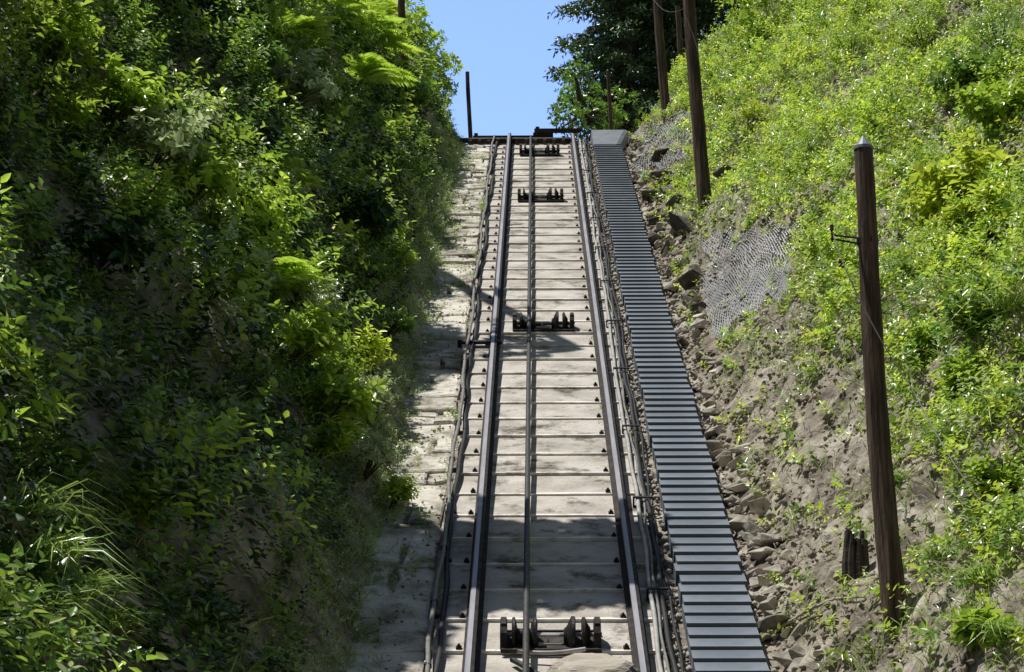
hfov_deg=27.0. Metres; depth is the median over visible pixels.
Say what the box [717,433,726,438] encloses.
rock
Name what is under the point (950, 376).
tall weed
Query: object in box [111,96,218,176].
shrub
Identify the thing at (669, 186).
rock
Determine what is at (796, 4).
shrub
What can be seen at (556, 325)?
cable pulley
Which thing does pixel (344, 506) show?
weeds
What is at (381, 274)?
shrub
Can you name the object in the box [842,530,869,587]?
tree stump
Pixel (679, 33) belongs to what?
wooden pole
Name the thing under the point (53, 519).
grass clump
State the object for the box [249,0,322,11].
shrub
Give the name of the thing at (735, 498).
rock
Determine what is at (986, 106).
shrub
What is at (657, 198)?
rock
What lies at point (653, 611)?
conduit
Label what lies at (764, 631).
rock
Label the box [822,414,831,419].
rock
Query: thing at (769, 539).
rock
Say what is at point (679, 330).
rock
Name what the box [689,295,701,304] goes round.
rock
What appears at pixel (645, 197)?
rock
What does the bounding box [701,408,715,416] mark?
rock
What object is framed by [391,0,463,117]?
tree
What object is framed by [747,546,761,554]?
rock
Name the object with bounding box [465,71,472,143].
wooden pole
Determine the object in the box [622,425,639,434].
cable clamp
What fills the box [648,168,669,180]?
rock
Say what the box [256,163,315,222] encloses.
shrub
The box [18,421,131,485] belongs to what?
grass clump
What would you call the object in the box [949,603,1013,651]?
shrub
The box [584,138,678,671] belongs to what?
conduit
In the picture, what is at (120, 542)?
undergrowth
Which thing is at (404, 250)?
shrub
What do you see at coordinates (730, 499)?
rock
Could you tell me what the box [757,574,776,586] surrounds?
rock
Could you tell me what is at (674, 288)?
rock
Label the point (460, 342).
tie bar
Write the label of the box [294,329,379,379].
shrub
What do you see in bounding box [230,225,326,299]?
shrub
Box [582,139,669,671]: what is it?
conduit
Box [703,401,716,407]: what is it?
rock
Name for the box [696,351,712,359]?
rock
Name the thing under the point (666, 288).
rock
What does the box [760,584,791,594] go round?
rock
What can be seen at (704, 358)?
rock
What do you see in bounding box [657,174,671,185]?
rock
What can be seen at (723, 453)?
rock
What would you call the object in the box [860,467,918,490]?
grass clump
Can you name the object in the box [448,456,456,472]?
cable peg
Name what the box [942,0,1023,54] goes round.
shrub
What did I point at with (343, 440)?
tall weed
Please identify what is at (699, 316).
rock
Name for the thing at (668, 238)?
rock
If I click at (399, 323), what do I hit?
shrub
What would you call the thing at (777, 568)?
rock
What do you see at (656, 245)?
rock
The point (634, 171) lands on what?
rock
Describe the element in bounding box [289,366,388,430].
shrub
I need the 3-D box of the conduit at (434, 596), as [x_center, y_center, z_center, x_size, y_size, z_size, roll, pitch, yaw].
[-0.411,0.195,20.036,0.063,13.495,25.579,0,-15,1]
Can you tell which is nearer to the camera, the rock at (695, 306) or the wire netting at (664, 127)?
the rock at (695, 306)
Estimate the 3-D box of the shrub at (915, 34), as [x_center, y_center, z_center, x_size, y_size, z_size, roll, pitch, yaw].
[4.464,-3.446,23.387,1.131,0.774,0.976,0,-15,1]
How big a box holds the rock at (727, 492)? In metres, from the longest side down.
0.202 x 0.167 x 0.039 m
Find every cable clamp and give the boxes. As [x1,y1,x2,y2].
[606,320,620,327]
[613,367,628,375]
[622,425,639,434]
[633,496,652,507]
[646,587,668,599]
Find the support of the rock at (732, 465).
on the ground at (920, 486)
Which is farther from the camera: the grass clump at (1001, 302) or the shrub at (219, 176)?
the shrub at (219, 176)
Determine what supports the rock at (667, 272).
on the ground at (920, 486)
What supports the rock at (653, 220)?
on the ground at (920, 486)
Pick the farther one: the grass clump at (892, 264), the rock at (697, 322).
the rock at (697, 322)
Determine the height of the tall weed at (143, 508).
0.416 m
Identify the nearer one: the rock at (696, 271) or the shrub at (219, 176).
the shrub at (219, 176)
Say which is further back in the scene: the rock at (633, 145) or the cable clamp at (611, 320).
the rock at (633, 145)
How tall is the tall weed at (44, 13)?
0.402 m
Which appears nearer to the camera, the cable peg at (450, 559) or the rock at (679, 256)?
the cable peg at (450, 559)
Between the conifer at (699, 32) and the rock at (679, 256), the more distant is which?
the conifer at (699, 32)
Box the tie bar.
[457,337,501,347]
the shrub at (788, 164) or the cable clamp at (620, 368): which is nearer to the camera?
the cable clamp at (620, 368)
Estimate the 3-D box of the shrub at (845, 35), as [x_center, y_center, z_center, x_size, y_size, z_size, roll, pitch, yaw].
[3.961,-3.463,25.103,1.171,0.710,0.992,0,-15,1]
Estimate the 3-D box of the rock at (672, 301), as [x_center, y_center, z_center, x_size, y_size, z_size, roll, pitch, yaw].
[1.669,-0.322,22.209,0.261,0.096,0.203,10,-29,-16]
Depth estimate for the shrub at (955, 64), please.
19.56 m
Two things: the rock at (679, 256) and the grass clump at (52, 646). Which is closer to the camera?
the grass clump at (52, 646)
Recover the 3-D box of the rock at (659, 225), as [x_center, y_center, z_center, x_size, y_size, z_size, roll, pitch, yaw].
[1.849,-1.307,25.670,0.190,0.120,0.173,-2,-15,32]
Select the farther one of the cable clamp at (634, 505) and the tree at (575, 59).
the tree at (575, 59)
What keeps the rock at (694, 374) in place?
on the ground at (920, 486)
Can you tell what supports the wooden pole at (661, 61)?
on the ground at (920, 486)
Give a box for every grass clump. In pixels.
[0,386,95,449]
[0,521,134,650]
[1,468,120,584]
[1,577,124,657]
[3,615,136,670]
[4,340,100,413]
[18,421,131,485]
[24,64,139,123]
[37,493,146,562]
[47,560,186,670]
[49,460,141,535]
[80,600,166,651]
[776,129,823,157]
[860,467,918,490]
[879,252,924,279]
[883,263,996,311]
[892,411,1008,456]
[902,540,966,565]
[913,559,1015,613]
[946,277,1023,347]
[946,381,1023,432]
[950,613,1023,648]
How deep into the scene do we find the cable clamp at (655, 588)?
13.52 m
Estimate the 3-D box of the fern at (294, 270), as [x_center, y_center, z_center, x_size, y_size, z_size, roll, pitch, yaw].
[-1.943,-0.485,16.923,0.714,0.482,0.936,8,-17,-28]
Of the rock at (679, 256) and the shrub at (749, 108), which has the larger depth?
the shrub at (749, 108)
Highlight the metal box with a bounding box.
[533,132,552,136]
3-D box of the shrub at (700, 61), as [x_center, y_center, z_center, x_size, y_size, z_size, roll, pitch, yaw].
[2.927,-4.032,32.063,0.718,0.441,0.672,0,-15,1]
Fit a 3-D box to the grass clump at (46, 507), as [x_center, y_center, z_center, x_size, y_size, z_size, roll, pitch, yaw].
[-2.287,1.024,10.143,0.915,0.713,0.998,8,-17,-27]
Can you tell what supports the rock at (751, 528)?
on the ground at (920, 486)
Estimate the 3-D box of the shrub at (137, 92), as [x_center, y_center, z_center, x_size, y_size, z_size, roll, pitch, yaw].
[-3.056,-1.932,16.947,0.832,0.702,0.840,4,-16,-15]
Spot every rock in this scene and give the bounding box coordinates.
[629,142,641,149]
[630,153,636,162]
[632,168,639,175]
[636,176,645,186]
[642,189,657,201]
[646,213,654,222]
[647,230,663,247]
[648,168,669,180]
[649,212,671,225]
[651,196,664,200]
[653,148,669,158]
[654,240,663,247]
[656,222,667,229]
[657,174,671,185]
[660,184,677,194]
[660,239,676,254]
[662,246,668,256]
[663,236,672,241]
[663,266,672,275]
[663,280,673,288]
[664,284,678,292]
[665,194,686,210]
[666,299,676,304]
[668,212,695,236]
[669,212,697,235]
[669,286,679,292]
[672,255,682,260]
[672,317,681,324]
[676,327,687,336]
[677,271,700,290]
[678,335,690,346]
[681,294,693,307]
[686,290,697,295]
[689,266,703,277]
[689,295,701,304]
[689,318,709,327]
[689,371,697,378]
[690,302,707,314]
[692,313,707,320]
[692,329,700,338]
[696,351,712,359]
[701,355,714,365]
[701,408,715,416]
[702,389,715,397]
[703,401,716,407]
[705,422,727,439]
[707,440,723,452]
[709,449,729,458]
[710,416,721,424]
[711,408,721,414]
[711,424,726,434]
[713,164,734,179]
[713,454,728,467]
[715,366,722,374]
[715,451,731,459]
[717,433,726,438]
[718,455,732,467]
[720,491,738,494]
[722,496,740,505]
[724,477,749,489]
[726,455,744,469]
[728,483,750,491]
[728,514,742,520]
[729,516,756,532]
[730,443,750,452]
[733,406,755,413]
[733,496,740,503]
[734,505,743,513]
[736,468,750,476]
[739,491,764,507]
[742,521,764,535]
[742,532,755,542]
[743,568,764,578]
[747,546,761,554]
[747,546,774,560]
[748,497,769,515]
[749,577,759,587]
[751,533,787,545]
[754,595,766,602]
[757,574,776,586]
[757,614,790,633]
[759,596,777,614]
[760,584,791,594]
[760,629,780,640]
[762,564,782,578]
[765,610,779,614]
[772,651,796,667]
[779,549,793,560]
[781,628,789,638]
[787,657,802,671]
[788,644,804,657]
[791,624,806,637]
[813,649,822,656]
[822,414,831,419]
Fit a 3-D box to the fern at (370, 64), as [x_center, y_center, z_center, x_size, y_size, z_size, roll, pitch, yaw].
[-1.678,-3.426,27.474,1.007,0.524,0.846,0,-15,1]
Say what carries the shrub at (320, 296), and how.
on the ground at (920, 486)
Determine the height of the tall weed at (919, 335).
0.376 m
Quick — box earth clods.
[626,14,1023,671]
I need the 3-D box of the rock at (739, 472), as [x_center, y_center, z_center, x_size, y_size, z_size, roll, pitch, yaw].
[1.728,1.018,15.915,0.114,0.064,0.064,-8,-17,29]
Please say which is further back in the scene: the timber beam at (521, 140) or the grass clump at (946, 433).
the timber beam at (521, 140)
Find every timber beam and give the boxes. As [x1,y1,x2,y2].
[454,137,569,142]
[473,133,545,144]
[534,126,580,132]
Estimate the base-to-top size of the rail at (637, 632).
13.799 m
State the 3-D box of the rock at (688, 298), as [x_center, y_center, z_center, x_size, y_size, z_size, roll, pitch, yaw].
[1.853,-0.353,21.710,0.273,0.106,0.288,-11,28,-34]
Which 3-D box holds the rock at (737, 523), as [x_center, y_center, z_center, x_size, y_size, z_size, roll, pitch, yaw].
[1.603,1.326,14.943,0.167,0.128,0.213,-12,-19,39]
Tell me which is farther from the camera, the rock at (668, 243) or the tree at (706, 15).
the tree at (706, 15)
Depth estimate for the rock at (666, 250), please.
24.35 m
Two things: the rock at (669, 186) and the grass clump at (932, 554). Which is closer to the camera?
the grass clump at (932, 554)
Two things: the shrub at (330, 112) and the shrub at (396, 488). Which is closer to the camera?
the shrub at (396, 488)
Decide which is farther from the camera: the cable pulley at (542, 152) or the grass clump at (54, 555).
the cable pulley at (542, 152)
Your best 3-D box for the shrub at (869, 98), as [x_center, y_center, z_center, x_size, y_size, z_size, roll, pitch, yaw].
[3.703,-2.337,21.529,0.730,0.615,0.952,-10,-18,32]
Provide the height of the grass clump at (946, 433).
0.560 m
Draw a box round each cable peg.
[424,662,431,668]
[429,599,439,618]
[441,544,451,561]
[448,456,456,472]
[456,420,462,435]
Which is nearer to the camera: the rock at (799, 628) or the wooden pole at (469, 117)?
the rock at (799, 628)
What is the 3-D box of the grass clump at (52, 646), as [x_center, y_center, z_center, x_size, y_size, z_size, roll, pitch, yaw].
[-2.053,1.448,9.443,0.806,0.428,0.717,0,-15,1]
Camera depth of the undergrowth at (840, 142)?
18.93 m
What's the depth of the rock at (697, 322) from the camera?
20.39 m
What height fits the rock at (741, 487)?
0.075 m
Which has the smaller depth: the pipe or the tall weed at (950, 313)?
the pipe
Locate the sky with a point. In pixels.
(503, 45)
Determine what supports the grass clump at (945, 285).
on the ground at (920, 486)
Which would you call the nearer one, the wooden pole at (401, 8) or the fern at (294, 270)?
the fern at (294, 270)
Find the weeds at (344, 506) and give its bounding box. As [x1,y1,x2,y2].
[264,123,475,671]
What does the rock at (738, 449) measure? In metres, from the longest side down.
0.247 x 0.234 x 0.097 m
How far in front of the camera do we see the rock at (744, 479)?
15.72 m
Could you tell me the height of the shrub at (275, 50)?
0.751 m
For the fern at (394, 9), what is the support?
on the ground at (920, 486)
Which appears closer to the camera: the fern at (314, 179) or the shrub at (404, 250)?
the fern at (314, 179)
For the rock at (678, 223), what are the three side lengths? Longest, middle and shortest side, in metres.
0.576 x 0.570 x 0.208 m
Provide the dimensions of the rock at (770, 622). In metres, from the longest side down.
0.243 x 0.226 x 0.108 m
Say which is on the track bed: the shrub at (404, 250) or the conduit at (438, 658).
the conduit at (438, 658)
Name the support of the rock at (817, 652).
on the ground at (920, 486)
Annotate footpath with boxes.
[347,144,490,671]
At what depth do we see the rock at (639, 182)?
29.29 m
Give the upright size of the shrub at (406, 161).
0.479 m
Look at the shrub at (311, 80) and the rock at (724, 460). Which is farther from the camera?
the shrub at (311, 80)
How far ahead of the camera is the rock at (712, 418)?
17.47 m
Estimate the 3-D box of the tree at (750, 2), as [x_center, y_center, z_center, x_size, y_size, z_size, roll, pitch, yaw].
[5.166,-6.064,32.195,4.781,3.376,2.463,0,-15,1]
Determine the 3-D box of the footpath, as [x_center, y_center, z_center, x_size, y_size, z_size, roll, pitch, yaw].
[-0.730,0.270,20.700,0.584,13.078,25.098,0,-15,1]
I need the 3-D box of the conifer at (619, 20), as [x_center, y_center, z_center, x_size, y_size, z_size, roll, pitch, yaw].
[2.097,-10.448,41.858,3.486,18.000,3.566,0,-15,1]
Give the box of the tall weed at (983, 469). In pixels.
[949,450,1023,504]
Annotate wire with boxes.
[832,231,1016,544]
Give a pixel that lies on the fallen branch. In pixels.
(788, 622)
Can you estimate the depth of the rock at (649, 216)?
26.74 m
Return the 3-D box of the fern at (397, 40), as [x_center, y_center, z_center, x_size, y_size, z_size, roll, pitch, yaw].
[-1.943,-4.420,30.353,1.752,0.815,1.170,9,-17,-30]
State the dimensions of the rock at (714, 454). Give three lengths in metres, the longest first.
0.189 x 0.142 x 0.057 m
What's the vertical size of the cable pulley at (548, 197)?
0.235 m
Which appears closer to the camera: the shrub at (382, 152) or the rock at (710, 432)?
the rock at (710, 432)
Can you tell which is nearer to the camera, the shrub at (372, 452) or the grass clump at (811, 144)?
the shrub at (372, 452)
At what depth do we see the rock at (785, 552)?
13.86 m
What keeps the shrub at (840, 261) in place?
on the ground at (920, 486)
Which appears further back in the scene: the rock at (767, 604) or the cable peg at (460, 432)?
the cable peg at (460, 432)
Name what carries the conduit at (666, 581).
on the ground at (920, 486)
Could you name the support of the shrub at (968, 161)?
on the ground at (920, 486)
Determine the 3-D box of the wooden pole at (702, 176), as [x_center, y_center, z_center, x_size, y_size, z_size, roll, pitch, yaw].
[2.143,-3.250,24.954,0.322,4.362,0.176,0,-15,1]
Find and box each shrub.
[11,0,106,70]
[53,211,156,281]
[76,47,182,131]
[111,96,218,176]
[159,144,266,217]
[166,85,231,138]
[194,170,300,251]
[204,11,300,76]
[210,116,295,177]
[222,334,308,401]
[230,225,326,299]
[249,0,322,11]
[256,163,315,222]
[258,47,341,114]
[261,298,357,374]
[274,271,354,323]
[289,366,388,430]
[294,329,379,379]
[298,97,365,147]
[326,179,406,242]
[338,241,405,290]
[344,131,402,171]
[350,427,405,481]
[356,369,402,414]
[372,474,420,510]
[375,305,419,336]
[380,238,420,274]
[386,66,441,112]
[391,148,429,182]
[417,122,444,141]
[683,48,727,75]
[725,97,768,125]
[731,13,787,56]
[758,141,819,181]
[760,0,833,28]
[802,7,887,66]
[812,232,858,268]
[834,70,918,129]
[870,0,958,52]
[876,137,946,183]
[892,213,983,272]
[901,181,967,231]
[909,130,1012,195]
[924,44,1018,97]
[924,169,1023,246]
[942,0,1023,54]
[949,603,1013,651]
[950,65,1023,130]
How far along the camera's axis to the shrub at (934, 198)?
17.61 m
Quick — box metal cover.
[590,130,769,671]
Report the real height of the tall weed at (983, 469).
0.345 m
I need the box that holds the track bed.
[430,142,670,671]
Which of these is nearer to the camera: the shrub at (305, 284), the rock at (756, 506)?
the rock at (756, 506)
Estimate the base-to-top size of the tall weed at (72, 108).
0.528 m
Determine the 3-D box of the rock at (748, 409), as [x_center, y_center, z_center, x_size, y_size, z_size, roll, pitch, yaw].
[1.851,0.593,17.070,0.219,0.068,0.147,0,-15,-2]
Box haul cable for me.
[522,136,531,671]
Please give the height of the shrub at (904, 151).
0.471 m
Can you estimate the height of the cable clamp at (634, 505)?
0.084 m
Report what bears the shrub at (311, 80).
on the ground at (920, 486)
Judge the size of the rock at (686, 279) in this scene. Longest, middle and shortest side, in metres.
0.454 x 0.221 x 0.137 m
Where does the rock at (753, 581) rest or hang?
on the ground at (920, 486)
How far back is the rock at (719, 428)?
17.17 m
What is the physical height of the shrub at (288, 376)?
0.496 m
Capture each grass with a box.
[0,0,470,671]
[636,0,1023,671]
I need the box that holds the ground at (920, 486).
[0,0,1023,671]
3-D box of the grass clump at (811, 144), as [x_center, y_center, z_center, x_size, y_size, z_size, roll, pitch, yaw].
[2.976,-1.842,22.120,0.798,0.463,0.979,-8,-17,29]
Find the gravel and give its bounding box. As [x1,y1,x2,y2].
[585,142,787,671]
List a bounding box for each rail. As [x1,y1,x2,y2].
[456,133,512,671]
[568,132,651,671]
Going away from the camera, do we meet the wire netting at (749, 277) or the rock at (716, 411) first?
the rock at (716, 411)
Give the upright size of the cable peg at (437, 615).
0.124 m
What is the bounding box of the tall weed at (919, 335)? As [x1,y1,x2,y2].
[884,317,948,369]
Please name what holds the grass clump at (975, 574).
on the ground at (920, 486)
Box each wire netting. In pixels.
[633,109,691,172]
[697,211,806,337]
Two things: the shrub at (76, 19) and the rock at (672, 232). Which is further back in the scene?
the rock at (672, 232)
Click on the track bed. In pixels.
(574, 551)
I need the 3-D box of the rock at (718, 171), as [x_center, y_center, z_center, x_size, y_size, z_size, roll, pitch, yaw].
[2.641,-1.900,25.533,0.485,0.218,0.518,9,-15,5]
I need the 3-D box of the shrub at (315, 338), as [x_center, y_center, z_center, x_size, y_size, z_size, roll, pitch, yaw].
[-1.528,0.006,15.891,0.765,0.610,0.777,0,-15,1]
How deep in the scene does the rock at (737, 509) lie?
15.30 m
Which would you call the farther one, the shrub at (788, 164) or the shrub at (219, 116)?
the shrub at (788, 164)
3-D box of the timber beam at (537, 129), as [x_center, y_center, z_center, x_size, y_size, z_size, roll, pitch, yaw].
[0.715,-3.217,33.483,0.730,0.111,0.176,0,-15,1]
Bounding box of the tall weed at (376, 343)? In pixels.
[344,321,396,367]
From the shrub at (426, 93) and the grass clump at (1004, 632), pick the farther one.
the shrub at (426, 93)
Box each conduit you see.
[425,135,494,671]
[433,141,497,671]
[579,138,662,671]
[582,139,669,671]
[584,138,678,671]
[587,139,683,671]
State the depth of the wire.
11.95 m
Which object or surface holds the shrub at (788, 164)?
on the ground at (920, 486)
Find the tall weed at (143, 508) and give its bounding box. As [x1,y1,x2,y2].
[92,455,202,529]
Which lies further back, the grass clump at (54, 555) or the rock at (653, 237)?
the rock at (653, 237)
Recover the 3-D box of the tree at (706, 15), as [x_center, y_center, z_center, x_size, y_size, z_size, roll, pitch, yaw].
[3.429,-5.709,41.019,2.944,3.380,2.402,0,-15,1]
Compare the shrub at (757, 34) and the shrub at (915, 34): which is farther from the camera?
the shrub at (757, 34)
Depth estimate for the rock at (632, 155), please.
31.46 m
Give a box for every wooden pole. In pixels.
[398,0,407,99]
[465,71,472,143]
[606,70,612,129]
[653,0,669,123]
[675,5,682,64]
[683,0,711,219]
[830,136,907,646]
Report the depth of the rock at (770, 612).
13.23 m
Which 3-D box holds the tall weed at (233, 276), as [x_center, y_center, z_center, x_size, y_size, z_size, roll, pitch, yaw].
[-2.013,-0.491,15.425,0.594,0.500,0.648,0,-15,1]
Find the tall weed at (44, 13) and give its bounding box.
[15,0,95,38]
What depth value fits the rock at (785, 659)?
12.45 m
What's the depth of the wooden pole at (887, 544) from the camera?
11.99 m
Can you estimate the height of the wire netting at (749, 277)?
2.026 m
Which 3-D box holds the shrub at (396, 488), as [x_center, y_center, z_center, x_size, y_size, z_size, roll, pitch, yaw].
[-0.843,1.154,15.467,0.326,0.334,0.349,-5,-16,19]
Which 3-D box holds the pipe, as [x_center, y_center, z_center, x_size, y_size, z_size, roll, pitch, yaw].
[0.232,1.852,12.546,0.407,0.050,0.062,0,-15,1]
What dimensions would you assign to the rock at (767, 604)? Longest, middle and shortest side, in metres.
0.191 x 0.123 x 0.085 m
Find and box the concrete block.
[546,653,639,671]
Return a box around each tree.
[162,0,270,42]
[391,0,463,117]
[547,51,646,134]
[572,0,682,128]
[631,0,761,106]
[711,0,793,29]
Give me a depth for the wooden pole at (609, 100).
35.97 m
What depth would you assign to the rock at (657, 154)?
29.54 m
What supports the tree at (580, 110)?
on the ground at (920, 486)
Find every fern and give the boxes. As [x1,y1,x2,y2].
[248,246,323,303]
[249,7,343,66]
[263,157,326,186]
[301,0,376,24]
[332,0,429,60]
[343,52,419,90]
[380,0,410,27]
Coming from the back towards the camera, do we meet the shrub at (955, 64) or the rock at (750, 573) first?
the shrub at (955, 64)
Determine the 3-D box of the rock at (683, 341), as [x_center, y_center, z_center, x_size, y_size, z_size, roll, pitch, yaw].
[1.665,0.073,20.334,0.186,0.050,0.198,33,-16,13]
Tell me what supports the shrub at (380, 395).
on the ground at (920, 486)
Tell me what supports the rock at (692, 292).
on the ground at (920, 486)
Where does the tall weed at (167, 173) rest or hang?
on the ground at (920, 486)
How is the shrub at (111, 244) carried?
on the ground at (920, 486)
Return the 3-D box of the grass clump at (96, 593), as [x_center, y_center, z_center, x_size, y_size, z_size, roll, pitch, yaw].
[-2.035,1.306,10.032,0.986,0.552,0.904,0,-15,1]
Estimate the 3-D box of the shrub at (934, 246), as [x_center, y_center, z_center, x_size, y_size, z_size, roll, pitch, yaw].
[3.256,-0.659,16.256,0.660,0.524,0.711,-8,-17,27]
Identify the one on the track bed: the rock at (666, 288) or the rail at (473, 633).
the rail at (473, 633)
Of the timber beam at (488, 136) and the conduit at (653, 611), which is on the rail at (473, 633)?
the timber beam at (488, 136)
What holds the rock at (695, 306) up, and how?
on the ground at (920, 486)
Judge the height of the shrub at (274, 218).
0.718 m
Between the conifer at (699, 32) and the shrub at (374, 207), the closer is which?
the shrub at (374, 207)
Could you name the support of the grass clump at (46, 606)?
on the ground at (920, 486)
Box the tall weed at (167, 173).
[104,158,206,228]
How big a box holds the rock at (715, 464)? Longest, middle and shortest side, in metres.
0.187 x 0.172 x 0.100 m
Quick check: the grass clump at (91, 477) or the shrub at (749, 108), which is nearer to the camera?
the grass clump at (91, 477)
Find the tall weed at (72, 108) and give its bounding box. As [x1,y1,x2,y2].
[28,77,118,141]
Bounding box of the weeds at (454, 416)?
[344,153,671,671]
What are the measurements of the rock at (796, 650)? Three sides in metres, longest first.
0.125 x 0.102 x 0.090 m
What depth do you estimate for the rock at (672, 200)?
26.11 m
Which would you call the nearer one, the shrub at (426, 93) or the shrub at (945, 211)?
the shrub at (945, 211)
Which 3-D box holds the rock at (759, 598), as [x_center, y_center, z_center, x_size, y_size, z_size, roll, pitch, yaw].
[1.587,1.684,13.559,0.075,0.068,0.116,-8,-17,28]
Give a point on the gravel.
(656, 506)
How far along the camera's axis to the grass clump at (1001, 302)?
13.96 m
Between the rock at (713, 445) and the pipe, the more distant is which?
the rock at (713, 445)
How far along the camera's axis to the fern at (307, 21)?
25.14 m
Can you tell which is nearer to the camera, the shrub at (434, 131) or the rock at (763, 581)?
the rock at (763, 581)
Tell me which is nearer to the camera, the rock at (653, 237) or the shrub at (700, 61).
the rock at (653, 237)
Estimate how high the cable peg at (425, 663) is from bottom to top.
0.124 m
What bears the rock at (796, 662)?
on the ground at (920, 486)
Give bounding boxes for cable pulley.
[500,616,601,652]
[512,312,574,331]
[518,188,563,201]
[519,143,559,155]
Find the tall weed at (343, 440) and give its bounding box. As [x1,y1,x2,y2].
[304,413,365,459]
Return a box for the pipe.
[517,647,585,654]
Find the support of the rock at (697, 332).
on the ground at (920, 486)
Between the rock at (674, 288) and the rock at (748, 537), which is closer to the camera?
the rock at (748, 537)
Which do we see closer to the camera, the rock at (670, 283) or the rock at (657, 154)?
the rock at (670, 283)
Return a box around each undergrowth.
[0,0,462,671]
[628,0,1023,667]
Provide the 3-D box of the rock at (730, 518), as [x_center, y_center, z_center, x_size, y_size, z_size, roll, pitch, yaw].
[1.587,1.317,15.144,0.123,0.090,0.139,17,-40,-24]
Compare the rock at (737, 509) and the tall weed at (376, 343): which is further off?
the tall weed at (376, 343)
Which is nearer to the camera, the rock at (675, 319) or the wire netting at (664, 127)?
the rock at (675, 319)
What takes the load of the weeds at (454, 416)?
on the ground at (920, 486)
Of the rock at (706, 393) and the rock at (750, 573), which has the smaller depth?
the rock at (750, 573)
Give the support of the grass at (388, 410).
on the ground at (920, 486)
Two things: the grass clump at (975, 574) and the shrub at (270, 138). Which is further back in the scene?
the shrub at (270, 138)
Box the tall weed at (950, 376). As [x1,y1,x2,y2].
[931,344,997,398]
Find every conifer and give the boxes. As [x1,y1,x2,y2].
[542,0,685,141]
[586,0,767,119]
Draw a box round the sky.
[395,0,727,145]
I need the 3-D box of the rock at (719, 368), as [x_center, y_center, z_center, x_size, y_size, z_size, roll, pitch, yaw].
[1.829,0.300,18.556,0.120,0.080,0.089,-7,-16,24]
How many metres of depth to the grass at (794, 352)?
15.90 m
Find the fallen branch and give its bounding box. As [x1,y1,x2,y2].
[765,596,864,639]
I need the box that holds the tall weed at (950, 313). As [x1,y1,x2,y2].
[933,273,1008,337]
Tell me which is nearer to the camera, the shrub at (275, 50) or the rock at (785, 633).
the rock at (785, 633)
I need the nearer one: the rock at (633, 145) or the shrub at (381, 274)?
the shrub at (381, 274)
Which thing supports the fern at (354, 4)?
on the ground at (920, 486)
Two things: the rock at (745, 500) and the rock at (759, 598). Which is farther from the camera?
the rock at (745, 500)
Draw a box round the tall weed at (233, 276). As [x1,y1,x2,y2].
[194,234,277,302]
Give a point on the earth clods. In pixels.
(812, 554)
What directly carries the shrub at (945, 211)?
on the ground at (920, 486)
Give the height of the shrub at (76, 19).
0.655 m
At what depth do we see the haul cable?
16.11 m
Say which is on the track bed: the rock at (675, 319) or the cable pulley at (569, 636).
the cable pulley at (569, 636)
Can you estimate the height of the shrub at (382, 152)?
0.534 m

